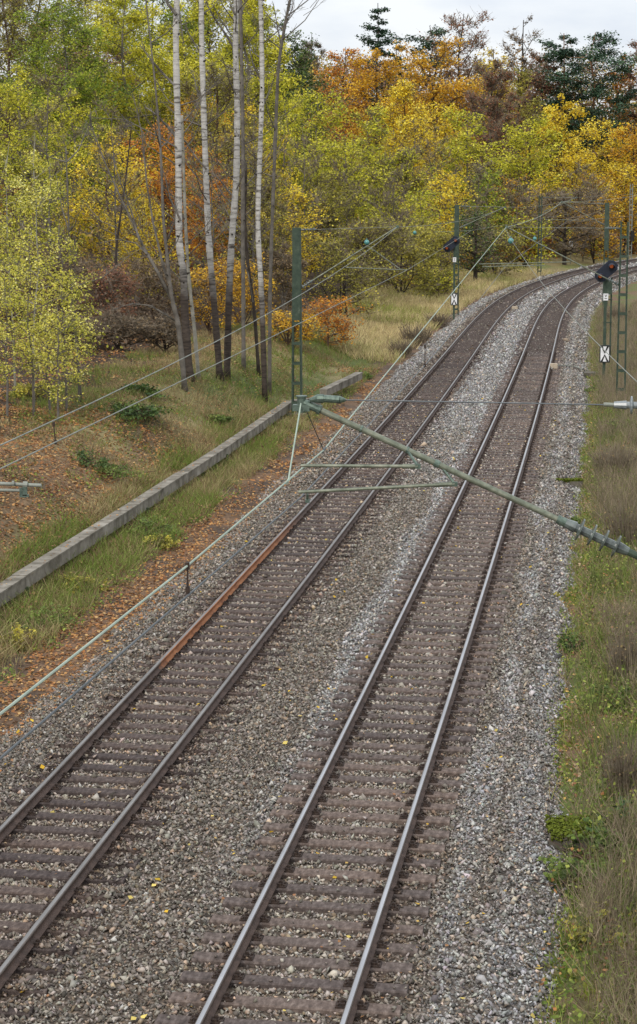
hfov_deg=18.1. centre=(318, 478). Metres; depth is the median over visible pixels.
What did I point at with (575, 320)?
anchor wire
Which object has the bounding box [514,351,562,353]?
sleeper
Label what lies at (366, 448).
sleeper
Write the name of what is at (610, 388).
tall dry weeds
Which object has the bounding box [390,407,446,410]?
sleeper
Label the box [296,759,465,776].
sleeper
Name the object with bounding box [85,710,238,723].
sleeper
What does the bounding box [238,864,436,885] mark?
sleeper
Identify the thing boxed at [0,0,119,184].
broadleaf tree
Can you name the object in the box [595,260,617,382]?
distant signal
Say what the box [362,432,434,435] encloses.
sleeper
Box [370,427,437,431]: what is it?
sleeper
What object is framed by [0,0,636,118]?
sky
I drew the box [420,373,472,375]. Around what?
sleeper
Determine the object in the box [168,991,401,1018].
sleeper
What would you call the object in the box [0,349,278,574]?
fallen leaves
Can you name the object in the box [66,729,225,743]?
sleeper
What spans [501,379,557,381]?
sleeper
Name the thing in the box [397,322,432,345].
dry shrub
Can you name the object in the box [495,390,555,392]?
sleeper
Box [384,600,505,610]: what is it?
sleeper
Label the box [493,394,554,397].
sleeper
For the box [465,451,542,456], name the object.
sleeper
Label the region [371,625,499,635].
sleeper
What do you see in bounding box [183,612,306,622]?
sleeper
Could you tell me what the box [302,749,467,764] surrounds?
sleeper
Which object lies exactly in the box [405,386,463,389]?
sleeper
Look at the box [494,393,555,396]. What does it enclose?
sleeper
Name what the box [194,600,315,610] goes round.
sleeper
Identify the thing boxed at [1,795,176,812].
sleeper
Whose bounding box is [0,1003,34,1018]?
sleeper
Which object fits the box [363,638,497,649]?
sleeper
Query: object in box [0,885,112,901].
sleeper
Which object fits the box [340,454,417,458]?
sleeper
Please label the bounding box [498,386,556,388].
sleeper
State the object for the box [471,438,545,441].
sleeper
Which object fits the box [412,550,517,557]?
sleeper
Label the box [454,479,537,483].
sleeper
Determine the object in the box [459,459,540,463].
sleeper
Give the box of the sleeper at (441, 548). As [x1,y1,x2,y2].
[414,545,520,553]
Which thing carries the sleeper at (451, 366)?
on the ballast bed
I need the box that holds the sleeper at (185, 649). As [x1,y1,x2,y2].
[149,645,285,656]
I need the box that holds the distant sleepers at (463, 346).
[440,260,636,352]
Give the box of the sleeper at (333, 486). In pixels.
[316,484,397,489]
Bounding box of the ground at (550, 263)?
[0,109,636,1023]
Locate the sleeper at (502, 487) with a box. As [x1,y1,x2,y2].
[450,483,534,489]
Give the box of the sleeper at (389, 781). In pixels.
[290,771,462,787]
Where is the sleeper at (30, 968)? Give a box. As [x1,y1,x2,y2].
[0,957,65,975]
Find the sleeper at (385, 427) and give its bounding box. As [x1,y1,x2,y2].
[368,425,437,429]
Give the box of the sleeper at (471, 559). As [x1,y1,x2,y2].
[409,554,518,562]
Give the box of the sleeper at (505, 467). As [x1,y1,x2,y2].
[458,464,539,468]
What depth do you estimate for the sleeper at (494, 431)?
71.80 m
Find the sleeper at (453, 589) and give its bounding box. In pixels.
[393,583,510,593]
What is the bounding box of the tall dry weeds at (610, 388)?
[549,298,636,1023]
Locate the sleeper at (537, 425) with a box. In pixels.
[479,423,548,427]
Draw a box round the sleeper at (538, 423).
[480,421,549,425]
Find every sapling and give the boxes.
[0,135,77,388]
[0,146,49,385]
[0,188,38,373]
[0,234,86,415]
[0,273,43,415]
[16,302,88,422]
[18,317,76,413]
[22,214,103,410]
[48,255,101,401]
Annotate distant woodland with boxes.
[0,44,636,366]
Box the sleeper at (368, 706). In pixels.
[330,700,479,714]
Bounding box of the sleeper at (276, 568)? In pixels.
[230,563,342,572]
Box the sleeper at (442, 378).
[415,377,470,379]
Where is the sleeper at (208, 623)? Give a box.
[177,619,303,628]
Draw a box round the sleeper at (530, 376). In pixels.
[503,374,559,376]
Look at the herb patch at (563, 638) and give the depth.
39.46 m
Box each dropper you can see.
[52,422,56,443]
[185,562,189,593]
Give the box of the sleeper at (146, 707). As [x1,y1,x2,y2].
[94,701,245,714]
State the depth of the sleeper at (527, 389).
86.49 m
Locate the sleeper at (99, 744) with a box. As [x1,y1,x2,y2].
[54,738,217,754]
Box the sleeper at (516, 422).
[480,420,549,423]
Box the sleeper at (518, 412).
[486,411,551,414]
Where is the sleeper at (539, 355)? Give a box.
[513,353,562,355]
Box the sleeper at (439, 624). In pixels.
[374,618,502,629]
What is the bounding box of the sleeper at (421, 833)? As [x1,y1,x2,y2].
[263,821,449,839]
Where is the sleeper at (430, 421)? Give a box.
[373,420,441,423]
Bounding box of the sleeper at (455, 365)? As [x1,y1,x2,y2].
[438,364,474,366]
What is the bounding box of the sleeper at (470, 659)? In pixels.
[355,652,492,664]
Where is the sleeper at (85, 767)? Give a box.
[34,760,200,776]
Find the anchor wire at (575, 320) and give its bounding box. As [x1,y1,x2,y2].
[505,228,636,381]
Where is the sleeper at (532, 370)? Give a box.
[506,368,559,370]
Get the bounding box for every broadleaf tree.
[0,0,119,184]
[0,0,141,240]
[0,63,68,269]
[24,86,129,273]
[26,0,195,198]
[51,124,163,289]
[54,0,191,251]
[100,193,196,307]
[101,0,221,205]
[114,114,229,294]
[122,0,252,245]
[127,0,269,204]
[140,92,246,265]
[175,167,248,306]
[184,102,300,259]
[191,0,312,252]
[213,3,316,164]
[240,109,330,274]
[246,20,330,222]
[260,182,337,295]
[263,53,351,184]
[271,89,363,226]
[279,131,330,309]
[281,168,361,290]
[295,79,355,168]
[298,131,389,269]
[313,46,374,147]
[321,191,396,287]
[324,47,427,175]
[331,102,409,214]
[340,158,435,278]
[362,79,441,201]
[374,114,461,213]
[387,33,499,180]
[398,168,482,269]
[398,187,451,266]
[410,102,481,213]
[425,105,514,235]
[449,208,505,279]
[459,168,523,248]
[470,112,578,222]
[471,46,527,184]
[487,65,546,189]
[508,178,620,264]
[515,93,604,236]
[519,171,568,253]
[551,153,617,232]
[557,171,625,238]
[579,118,636,229]
[597,54,636,188]
[600,190,636,243]
[601,163,636,254]
[603,121,636,253]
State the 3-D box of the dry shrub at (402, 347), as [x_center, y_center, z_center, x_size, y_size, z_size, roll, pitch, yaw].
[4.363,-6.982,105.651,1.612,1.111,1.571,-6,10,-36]
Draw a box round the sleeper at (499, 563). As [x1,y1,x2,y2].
[407,559,516,566]
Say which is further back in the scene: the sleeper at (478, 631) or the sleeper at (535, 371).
the sleeper at (535, 371)
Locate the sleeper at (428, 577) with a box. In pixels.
[399,573,512,582]
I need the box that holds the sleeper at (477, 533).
[424,529,524,536]
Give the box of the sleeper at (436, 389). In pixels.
[403,387,462,390]
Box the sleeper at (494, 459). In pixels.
[462,456,541,461]
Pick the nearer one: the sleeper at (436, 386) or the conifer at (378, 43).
the sleeper at (436, 386)
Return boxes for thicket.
[49,309,107,348]
[81,301,161,349]
[132,310,196,352]
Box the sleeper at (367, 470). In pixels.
[329,468,409,472]
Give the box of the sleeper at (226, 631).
[169,625,297,635]
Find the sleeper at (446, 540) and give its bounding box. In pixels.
[418,537,522,544]
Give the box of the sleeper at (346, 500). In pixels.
[299,496,387,502]
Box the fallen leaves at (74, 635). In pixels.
[0,469,286,734]
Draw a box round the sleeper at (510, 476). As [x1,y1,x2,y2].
[454,472,537,477]
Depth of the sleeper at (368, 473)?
61.82 m
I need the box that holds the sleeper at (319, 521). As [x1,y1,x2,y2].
[278,517,374,523]
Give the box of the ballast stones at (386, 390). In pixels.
[257,367,590,500]
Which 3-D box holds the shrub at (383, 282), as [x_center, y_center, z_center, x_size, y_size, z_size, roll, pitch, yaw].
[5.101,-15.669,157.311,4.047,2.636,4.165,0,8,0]
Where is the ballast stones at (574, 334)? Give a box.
[389,307,594,374]
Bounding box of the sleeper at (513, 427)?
[478,425,548,429]
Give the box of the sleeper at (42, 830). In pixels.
[0,821,156,839]
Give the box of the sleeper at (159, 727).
[74,719,232,733]
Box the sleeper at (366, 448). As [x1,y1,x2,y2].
[347,447,422,450]
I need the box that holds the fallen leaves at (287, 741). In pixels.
[5,385,573,1019]
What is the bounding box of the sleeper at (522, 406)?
[490,404,552,407]
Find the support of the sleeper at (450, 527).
on the ballast bed
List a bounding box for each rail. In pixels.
[0,259,636,843]
[0,261,636,989]
[195,266,636,1023]
[339,269,636,1023]
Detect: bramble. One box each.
[70,448,118,466]
[90,399,181,419]
[112,382,168,397]
[206,413,235,423]
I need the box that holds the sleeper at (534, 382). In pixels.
[501,380,557,383]
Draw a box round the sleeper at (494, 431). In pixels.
[475,429,547,433]
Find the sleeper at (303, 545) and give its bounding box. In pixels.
[254,541,357,548]
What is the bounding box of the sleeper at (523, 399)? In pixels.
[492,397,554,400]
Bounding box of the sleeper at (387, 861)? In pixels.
[248,848,440,868]
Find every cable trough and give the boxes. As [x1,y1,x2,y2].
[0,401,290,606]
[319,372,362,394]
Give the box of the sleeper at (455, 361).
[432,359,479,361]
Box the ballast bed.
[0,276,633,1023]
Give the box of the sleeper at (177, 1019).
[154,1013,358,1023]
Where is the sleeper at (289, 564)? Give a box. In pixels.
[237,559,345,567]
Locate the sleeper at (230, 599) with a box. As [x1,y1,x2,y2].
[199,595,320,604]
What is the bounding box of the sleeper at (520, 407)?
[488,405,552,408]
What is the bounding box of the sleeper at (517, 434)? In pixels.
[475,431,546,435]
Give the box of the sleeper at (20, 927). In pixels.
[0,920,92,937]
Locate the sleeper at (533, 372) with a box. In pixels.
[505,371,559,373]
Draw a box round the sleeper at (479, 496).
[442,493,532,498]
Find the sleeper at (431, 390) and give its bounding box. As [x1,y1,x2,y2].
[404,389,461,391]
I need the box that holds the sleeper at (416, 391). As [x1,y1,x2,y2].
[403,390,460,393]
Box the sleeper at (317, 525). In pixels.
[274,521,371,528]
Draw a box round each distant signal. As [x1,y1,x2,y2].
[443,236,459,321]
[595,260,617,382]
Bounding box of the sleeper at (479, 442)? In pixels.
[469,440,545,444]
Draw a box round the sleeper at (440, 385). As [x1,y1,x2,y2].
[407,383,464,386]
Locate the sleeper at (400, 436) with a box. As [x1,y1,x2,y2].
[360,434,432,437]
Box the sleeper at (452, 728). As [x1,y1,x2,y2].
[318,718,476,733]
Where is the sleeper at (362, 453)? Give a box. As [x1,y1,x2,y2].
[348,452,408,455]
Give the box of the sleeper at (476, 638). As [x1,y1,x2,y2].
[367,631,497,642]
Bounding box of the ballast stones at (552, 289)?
[460,268,636,311]
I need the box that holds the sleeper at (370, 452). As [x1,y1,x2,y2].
[347,449,421,453]
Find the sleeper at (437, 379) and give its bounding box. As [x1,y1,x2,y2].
[414,378,467,380]
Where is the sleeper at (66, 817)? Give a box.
[0,808,165,826]
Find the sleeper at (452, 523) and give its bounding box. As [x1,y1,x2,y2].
[427,521,525,528]
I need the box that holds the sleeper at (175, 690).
[112,684,257,696]
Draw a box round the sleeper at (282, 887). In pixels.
[230,879,431,901]
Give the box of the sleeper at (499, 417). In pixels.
[483,416,550,419]
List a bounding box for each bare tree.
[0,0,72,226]
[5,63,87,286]
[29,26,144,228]
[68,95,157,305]
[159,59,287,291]
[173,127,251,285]
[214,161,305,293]
[222,109,287,314]
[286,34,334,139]
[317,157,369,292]
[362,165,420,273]
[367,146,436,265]
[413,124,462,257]
[418,8,493,192]
[449,57,522,211]
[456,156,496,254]
[462,90,533,216]
[485,15,543,186]
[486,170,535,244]
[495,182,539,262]
[516,48,577,183]
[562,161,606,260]
[620,39,636,193]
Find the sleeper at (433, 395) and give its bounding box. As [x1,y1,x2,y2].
[404,393,459,396]
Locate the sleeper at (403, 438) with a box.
[357,436,430,439]
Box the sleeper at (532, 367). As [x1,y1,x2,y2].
[507,366,560,368]
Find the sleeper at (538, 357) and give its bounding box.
[514,355,561,357]
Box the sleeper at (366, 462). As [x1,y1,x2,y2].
[335,459,411,463]
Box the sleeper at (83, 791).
[12,783,185,800]
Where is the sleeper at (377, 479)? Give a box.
[320,475,404,480]
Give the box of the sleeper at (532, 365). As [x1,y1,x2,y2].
[508,364,559,366]
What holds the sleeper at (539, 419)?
on the ballast bed
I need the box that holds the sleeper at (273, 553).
[246,550,351,557]
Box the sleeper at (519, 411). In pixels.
[486,409,552,412]
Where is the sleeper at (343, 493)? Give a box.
[306,491,394,496]
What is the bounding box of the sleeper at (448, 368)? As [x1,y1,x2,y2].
[429,366,477,368]
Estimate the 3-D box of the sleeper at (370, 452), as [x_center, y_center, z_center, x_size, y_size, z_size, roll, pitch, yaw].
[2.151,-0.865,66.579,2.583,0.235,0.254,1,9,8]
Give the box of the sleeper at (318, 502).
[296,500,387,506]
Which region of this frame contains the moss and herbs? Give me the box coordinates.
[535,400,636,1023]
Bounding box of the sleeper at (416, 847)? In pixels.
[255,834,445,853]
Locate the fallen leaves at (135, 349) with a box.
[0,296,252,434]
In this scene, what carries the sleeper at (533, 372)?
on the ballast bed
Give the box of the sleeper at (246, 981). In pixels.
[179,969,408,996]
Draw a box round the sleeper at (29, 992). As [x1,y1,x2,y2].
[0,978,50,995]
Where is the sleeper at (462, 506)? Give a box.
[437,503,528,509]
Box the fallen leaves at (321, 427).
[233,366,390,471]
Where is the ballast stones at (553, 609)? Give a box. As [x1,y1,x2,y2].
[57,484,583,706]
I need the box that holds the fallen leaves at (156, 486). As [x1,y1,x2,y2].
[6,401,285,583]
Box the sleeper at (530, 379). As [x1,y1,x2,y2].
[502,378,558,380]
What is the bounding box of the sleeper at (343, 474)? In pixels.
[323,472,406,477]
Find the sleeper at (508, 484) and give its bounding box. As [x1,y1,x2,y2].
[458,481,535,486]
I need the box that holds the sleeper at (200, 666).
[135,660,275,671]
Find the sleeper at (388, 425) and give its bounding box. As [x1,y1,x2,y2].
[369,423,439,427]
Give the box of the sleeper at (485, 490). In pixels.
[445,487,533,492]
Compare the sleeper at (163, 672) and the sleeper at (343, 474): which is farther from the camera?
the sleeper at (343, 474)
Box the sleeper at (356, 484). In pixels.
[316,481,400,486]
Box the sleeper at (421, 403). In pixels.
[391,402,453,403]
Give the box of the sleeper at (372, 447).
[349,444,422,448]
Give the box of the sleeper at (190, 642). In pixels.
[156,638,288,649]
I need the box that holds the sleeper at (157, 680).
[119,675,263,687]
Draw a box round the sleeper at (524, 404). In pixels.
[489,403,553,405]
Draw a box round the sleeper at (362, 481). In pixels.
[318,478,402,483]
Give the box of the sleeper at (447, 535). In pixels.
[422,533,522,540]
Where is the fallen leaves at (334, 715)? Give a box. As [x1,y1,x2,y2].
[4,387,572,1017]
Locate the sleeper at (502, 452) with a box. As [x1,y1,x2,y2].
[466,449,542,453]
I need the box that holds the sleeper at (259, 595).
[206,589,324,598]
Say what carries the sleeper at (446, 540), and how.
on the ballast bed
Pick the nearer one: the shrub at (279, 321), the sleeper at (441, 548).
the sleeper at (441, 548)
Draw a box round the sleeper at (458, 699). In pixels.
[334,692,483,705]
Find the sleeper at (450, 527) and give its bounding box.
[425,524,525,532]
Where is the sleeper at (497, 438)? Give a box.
[473,435,545,439]
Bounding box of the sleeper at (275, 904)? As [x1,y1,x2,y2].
[222,895,429,917]
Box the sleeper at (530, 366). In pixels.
[508,365,559,367]
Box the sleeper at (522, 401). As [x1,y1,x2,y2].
[491,399,553,402]
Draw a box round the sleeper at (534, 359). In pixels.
[512,357,560,359]
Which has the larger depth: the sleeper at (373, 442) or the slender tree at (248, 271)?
the slender tree at (248, 271)
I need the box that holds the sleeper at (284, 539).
[259,537,360,544]
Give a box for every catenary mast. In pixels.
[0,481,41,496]
[286,225,406,416]
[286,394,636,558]
[441,205,505,317]
[479,222,628,399]
[537,195,576,276]
[545,201,609,305]
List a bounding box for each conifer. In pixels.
[345,7,402,123]
[379,35,413,141]
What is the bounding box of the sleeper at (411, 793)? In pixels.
[282,783,458,800]
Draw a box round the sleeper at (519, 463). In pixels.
[458,461,540,466]
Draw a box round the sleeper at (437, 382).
[410,380,461,383]
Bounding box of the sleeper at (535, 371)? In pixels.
[506,369,560,371]
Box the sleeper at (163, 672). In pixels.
[127,668,268,679]
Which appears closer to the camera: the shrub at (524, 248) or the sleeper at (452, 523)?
the sleeper at (452, 523)
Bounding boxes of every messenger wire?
[0,194,629,445]
[0,195,635,715]
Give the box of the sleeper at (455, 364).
[426,363,479,365]
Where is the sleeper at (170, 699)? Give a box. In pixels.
[103,692,252,705]
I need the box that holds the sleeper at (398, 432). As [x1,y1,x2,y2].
[374,430,433,433]
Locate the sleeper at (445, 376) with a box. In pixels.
[420,374,471,376]
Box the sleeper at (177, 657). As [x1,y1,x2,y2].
[142,652,279,664]
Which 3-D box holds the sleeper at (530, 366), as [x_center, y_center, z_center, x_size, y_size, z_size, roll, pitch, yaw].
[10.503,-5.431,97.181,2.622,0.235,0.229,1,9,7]
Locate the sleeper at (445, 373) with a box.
[418,372,468,374]
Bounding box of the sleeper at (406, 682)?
[343,675,485,688]
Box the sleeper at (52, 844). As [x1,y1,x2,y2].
[0,835,147,853]
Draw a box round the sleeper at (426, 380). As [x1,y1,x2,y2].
[415,379,468,381]
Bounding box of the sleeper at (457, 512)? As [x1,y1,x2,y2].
[433,510,527,516]
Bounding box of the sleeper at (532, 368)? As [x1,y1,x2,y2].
[507,367,560,369]
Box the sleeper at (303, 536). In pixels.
[262,533,364,539]
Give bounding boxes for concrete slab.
[555,478,583,486]
[584,371,598,376]
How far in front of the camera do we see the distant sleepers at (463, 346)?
128.27 m
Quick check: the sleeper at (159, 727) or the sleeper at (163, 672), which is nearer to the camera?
the sleeper at (159, 727)
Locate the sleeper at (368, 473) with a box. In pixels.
[325,469,408,474]
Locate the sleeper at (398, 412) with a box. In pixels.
[388,411,447,414]
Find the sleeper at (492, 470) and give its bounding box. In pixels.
[457,467,537,472]
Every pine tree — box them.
[402,24,465,129]
[531,30,636,170]
[534,34,591,187]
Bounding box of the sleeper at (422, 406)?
[391,404,451,407]
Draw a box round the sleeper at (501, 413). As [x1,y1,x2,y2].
[484,412,552,416]
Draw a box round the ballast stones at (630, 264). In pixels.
[579,257,636,268]
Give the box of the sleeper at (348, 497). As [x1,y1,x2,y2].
[303,493,389,498]
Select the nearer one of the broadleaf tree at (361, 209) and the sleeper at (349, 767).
the sleeper at (349, 767)
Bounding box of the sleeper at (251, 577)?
[222,574,335,582]
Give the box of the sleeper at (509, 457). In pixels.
[462,454,542,458]
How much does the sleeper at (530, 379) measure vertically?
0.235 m
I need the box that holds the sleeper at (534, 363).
[509,362,561,363]
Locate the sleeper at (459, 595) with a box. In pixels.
[390,589,508,598]
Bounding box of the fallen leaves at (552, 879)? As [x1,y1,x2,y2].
[536,353,636,1010]
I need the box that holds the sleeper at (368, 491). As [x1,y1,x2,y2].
[309,487,396,492]
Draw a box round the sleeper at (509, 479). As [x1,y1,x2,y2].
[452,475,537,480]
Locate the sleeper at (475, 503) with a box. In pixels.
[438,499,532,505]
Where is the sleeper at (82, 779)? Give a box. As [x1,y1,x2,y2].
[21,771,193,788]
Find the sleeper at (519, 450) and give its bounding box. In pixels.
[466,447,542,451]
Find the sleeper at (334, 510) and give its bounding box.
[289,506,382,513]
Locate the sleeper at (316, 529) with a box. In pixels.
[269,525,369,531]
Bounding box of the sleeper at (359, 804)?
[276,795,456,812]
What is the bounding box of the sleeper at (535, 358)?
[512,356,561,358]
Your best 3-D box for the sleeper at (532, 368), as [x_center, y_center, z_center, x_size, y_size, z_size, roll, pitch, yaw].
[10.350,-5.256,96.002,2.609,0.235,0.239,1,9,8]
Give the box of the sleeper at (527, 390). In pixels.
[496,388,556,391]
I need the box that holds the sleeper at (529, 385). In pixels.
[499,383,556,385]
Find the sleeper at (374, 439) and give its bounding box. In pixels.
[356,438,421,442]
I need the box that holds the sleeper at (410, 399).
[395,397,456,400]
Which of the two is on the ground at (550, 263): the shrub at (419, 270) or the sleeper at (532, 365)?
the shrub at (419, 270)
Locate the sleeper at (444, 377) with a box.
[417,376,469,378]
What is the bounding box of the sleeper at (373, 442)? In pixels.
[354,440,427,444]
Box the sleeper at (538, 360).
[511,358,560,360]
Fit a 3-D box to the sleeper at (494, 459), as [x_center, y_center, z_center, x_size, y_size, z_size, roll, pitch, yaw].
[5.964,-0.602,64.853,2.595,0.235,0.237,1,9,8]
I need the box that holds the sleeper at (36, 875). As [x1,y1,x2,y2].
[0,868,127,884]
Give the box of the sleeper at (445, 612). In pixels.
[382,606,504,616]
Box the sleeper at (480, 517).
[431,513,528,519]
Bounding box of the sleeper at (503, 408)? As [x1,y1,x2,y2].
[488,407,552,410]
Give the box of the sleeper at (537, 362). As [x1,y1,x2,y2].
[511,360,561,362]
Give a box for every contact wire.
[0,214,565,469]
[0,216,629,759]
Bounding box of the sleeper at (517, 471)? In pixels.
[461,469,538,474]
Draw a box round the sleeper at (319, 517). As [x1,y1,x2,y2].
[281,513,375,520]
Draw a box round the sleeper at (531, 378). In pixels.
[503,377,558,379]
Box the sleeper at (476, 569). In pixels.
[403,563,515,571]
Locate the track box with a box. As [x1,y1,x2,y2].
[550,363,557,368]
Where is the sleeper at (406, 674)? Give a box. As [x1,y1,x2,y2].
[348,667,487,680]
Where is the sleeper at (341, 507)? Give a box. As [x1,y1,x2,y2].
[293,503,383,509]
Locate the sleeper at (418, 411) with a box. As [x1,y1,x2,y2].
[386,409,448,412]
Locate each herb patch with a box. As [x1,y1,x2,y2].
[0,622,40,651]
[2,381,60,398]
[4,600,77,631]
[55,569,112,594]
[89,459,153,478]
[117,514,182,538]
[140,533,180,549]
[359,370,372,379]
[525,858,620,900]
[533,829,636,880]
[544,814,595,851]
[553,592,567,599]
[553,632,588,652]
[554,901,636,950]
[567,516,588,523]
[574,796,636,857]
[577,683,636,713]
[584,384,615,391]
[600,418,635,433]
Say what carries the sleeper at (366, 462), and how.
on the ballast bed
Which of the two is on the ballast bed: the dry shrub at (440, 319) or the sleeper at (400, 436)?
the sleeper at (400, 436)
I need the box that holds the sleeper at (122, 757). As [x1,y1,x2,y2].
[46,749,209,764]
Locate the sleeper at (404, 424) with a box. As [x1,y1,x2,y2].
[372,421,440,425]
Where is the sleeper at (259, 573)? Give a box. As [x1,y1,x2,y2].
[227,569,338,576]
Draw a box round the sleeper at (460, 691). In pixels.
[338,683,485,696]
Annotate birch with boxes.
[87,0,224,381]
[154,0,253,380]
[202,0,260,379]
[230,0,307,403]
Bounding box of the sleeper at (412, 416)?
[383,414,444,418]
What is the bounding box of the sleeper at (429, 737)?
[314,728,471,743]
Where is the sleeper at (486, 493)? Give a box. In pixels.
[444,490,533,495]
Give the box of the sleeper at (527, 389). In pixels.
[497,387,554,390]
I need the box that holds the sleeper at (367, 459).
[337,456,417,461]
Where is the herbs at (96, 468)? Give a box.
[0,330,382,653]
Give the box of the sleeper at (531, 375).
[504,373,559,375]
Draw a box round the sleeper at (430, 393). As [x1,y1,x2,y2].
[401,392,459,394]
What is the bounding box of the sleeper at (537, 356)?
[513,354,561,356]
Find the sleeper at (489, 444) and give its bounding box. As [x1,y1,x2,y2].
[469,442,543,446]
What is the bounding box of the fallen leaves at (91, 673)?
[0,414,372,771]
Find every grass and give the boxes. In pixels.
[0,312,392,676]
[0,395,324,667]
[257,259,557,362]
[514,304,636,1023]
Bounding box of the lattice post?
[628,184,633,258]
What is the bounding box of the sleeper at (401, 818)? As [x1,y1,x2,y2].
[270,807,450,825]
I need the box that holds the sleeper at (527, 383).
[499,382,556,384]
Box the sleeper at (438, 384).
[409,382,466,384]
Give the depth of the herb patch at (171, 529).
52.17 m
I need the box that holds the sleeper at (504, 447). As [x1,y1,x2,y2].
[468,444,543,449]
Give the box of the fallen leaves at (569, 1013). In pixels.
[546,412,636,1023]
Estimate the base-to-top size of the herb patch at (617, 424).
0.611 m
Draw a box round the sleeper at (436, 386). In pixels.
[409,385,465,387]
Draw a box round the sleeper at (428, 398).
[395,396,457,399]
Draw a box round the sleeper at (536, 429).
[477,427,547,431]
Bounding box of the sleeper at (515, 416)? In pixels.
[483,414,550,417]
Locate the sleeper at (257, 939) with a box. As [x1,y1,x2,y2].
[201,931,419,956]
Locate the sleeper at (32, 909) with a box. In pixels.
[0,902,104,917]
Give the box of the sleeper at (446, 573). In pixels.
[401,568,513,577]
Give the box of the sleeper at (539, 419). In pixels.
[481,418,550,421]
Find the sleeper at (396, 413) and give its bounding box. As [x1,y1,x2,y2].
[379,412,446,416]
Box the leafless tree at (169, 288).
[81,0,189,390]
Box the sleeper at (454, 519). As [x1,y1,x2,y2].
[429,517,526,524]
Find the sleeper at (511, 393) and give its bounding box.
[494,392,556,394]
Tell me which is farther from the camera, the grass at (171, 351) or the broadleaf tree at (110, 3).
the broadleaf tree at (110, 3)
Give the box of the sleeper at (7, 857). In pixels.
[0,851,139,868]
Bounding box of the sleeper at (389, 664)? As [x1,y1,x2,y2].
[350,659,491,672]
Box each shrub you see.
[0,239,61,320]
[23,240,108,318]
[60,260,144,332]
[104,253,222,328]
[189,259,246,332]
[206,250,282,324]
[251,241,312,318]
[257,301,332,345]
[296,294,372,346]
[302,234,394,318]
[307,203,426,289]
[357,216,446,295]
[364,270,399,288]
[385,337,416,356]
[394,264,422,285]
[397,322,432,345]
[398,221,473,292]
[408,270,457,294]
[422,312,453,327]
[444,251,493,270]
[460,224,528,275]
[491,245,539,264]
[494,211,555,268]
[522,231,558,258]
[540,236,566,256]
[558,197,626,262]
[566,227,603,257]
[585,440,636,476]
[588,231,626,258]
[588,718,636,800]
[593,493,636,547]
[594,617,636,684]
[600,304,629,319]
[614,228,636,253]
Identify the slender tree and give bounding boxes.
[24,121,150,401]
[69,123,147,311]
[125,97,229,377]
[191,106,292,375]
[211,0,306,369]
[232,0,323,395]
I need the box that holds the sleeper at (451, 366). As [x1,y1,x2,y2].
[429,365,469,367]
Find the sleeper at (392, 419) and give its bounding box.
[375,418,441,421]
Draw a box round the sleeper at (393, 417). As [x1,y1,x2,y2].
[376,416,439,419]
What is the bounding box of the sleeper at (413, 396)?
[397,395,458,398]
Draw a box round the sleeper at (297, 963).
[191,950,413,975]
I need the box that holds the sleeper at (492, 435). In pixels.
[474,433,546,438]
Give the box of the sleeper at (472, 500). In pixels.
[441,496,531,502]
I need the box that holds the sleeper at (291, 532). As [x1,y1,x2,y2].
[265,529,366,536]
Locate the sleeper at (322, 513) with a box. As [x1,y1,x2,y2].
[285,510,379,516]
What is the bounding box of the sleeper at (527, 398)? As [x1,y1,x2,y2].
[493,396,555,399]
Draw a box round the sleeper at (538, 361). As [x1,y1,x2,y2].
[510,359,561,361]
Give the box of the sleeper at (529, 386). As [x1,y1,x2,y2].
[499,384,556,387]
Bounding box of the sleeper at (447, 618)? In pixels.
[377,612,503,622]
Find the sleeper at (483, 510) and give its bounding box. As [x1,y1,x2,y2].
[434,506,529,513]
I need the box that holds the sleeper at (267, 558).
[241,554,348,562]
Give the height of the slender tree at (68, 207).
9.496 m
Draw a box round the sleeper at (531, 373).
[504,372,558,374]
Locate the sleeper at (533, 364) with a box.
[509,363,561,364]
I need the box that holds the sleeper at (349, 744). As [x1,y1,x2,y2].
[307,738,471,754]
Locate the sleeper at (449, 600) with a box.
[388,595,507,604]
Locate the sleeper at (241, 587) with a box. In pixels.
[211,584,327,592]
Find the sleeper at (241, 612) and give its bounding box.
[188,606,311,616]
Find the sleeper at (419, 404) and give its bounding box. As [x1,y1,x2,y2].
[389,402,453,405]
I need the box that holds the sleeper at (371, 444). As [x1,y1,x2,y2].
[352,442,426,446]
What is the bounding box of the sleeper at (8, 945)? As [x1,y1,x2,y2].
[0,937,76,955]
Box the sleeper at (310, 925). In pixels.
[209,913,423,936]
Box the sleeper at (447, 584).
[396,578,511,587]
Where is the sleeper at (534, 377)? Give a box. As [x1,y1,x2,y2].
[504,375,558,378]
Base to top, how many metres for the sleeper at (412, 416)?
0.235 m
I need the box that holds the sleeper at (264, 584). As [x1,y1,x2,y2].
[217,579,330,587]
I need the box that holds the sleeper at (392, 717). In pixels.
[325,710,477,723]
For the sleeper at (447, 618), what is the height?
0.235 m
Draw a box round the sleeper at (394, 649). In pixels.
[359,645,494,656]
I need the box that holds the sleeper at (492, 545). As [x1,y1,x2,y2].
[416,541,520,548]
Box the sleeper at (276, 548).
[249,545,354,553]
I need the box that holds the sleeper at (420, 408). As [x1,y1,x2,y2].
[387,406,448,409]
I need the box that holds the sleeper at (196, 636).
[163,631,294,642]
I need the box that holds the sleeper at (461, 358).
[432,357,483,358]
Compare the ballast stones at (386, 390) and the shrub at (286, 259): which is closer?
the ballast stones at (386, 390)

